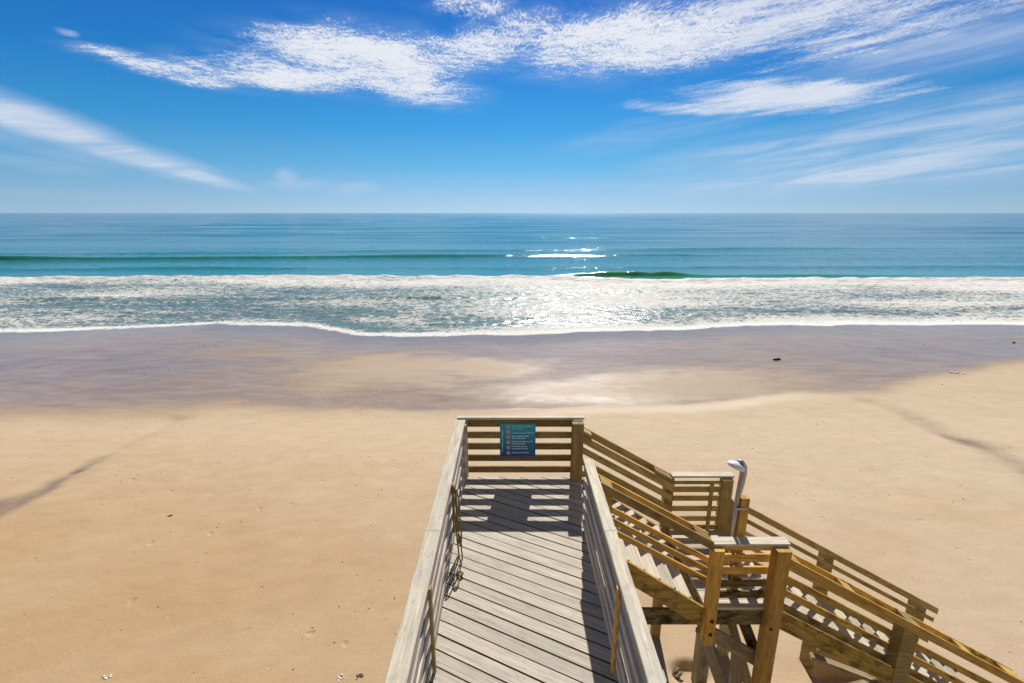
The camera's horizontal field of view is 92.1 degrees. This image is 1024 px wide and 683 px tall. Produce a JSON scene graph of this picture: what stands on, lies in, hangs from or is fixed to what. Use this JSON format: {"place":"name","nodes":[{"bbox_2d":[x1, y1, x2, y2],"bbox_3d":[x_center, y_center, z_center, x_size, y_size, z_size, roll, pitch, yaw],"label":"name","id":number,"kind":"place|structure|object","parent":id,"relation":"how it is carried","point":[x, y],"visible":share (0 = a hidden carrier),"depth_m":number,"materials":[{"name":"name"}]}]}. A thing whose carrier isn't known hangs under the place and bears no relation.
{"place":"outdoors","nodes":[
{"label":"outdoors","id":0,"kind":"place"},
{"bbox_2d":[452,486,463,589],"bbox_3d":[-0.600,2.116,5.481,0.117,0.871,0.782,-1,15,-4],"label":"rope","id":1,"kind":"object","parent":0,"point":[457,517],"visible":1,"depth_m":5.57,"materials":[{"name":"brown fabric"}]},
{"bbox_2d":[0,324,1023,682],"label":"beach sand","id":2,"kind":"structure","parent":0,"point":[86,576],"depth_m":15.38,"materials":[{"name":"beige sand"}]},
{"bbox_2d":[13,400,1022,679],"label":"shell fragments","id":3,"kind":"object","parent":2,"relation":"on","point":[667,458],"visible":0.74,"depth_m":13.79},
{"bbox_2d":[24,412,1022,673],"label":"sand debris","id":4,"kind":"object","parent":2,"relation":"on","point":[400,476],"visible":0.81,"depth_m":14.02,"materials":[{"name":"brown"}]},
{"bbox_2d":[384,416,666,682],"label":"boardwalk","id":5,"kind":"structure","parent":2,"relation":"on","point":[545,591],"depth_m":5.02,"materials":[{"name":"grey wood"}]},
{"bbox_2d":[500,423,535,456],"bbox_3d":[0.085,1.459,7.291,0.526,0.530,0.012,0,15,0],"label":"beach sign","id":6,"kind":"object","parent":5,"relation":"attached to","point":[517,439],"visible":1,"depth_m":7.29,"materials":[{"name":"teal metal"}]},
{"bbox_2d":[672,667,682,678],"bbox_3d":[2.505,5.132,7.667,0.256,0.031,0.245,-6,16,-23],"label":"seaweed clump","id":7,"kind":"object","parent":2,"relation":"on","point":[675,671],"visible":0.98,"depth_m":7.64,"materials":[{"name":"beige plant"}]},
{"bbox_2d":[582,427,1023,682],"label":"staircase","id":8,"kind":"structure","parent":2,"relation":"on","point":[772,599],"depth_m":6.40,"materials":[{"name":"brown wood"}]},
{"bbox_2d":[725,460,747,577],"bbox_3d":[2.724,2.285,6.144,0.282,1.800,0.209,-8,17,-28],"label":"outdoor shower","id":9,"kind":"object","parent":8,"relation":"attached to","point":[740,466],"visible":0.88,"depth_m":6.03,"materials":[{"name":"metal"}]},
{"bbox_2d":[849,676,877,682],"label":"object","id":10,"kind":"object","parent":2,"relation":"on","point":[864,681],"visible":0.62,"depth_m":7.32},
{"bbox_2d":[809,651,875,682],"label":"timber plank","id":11,"kind":"object","parent":10,"relation":"on","point":[842,667],"visible":0.92,"depth_m":7.31,"materials":[{"name":"beige wood"}]},
{"bbox_2d":[0,213,1023,336],"bbox_3d":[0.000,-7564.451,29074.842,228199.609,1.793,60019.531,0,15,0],"label":"sea","id":12,"kind":"structure","parent":0,"point":[410,274],"depth_m":77.91,"materials":[{"name":"liquid"}]},
{"bbox_2d":[0,0,1023,212],"label":"sky","id":13,"kind":"structure","parent":0,"point":[107,106],"materials":[{"name":"blue"}]}
]}

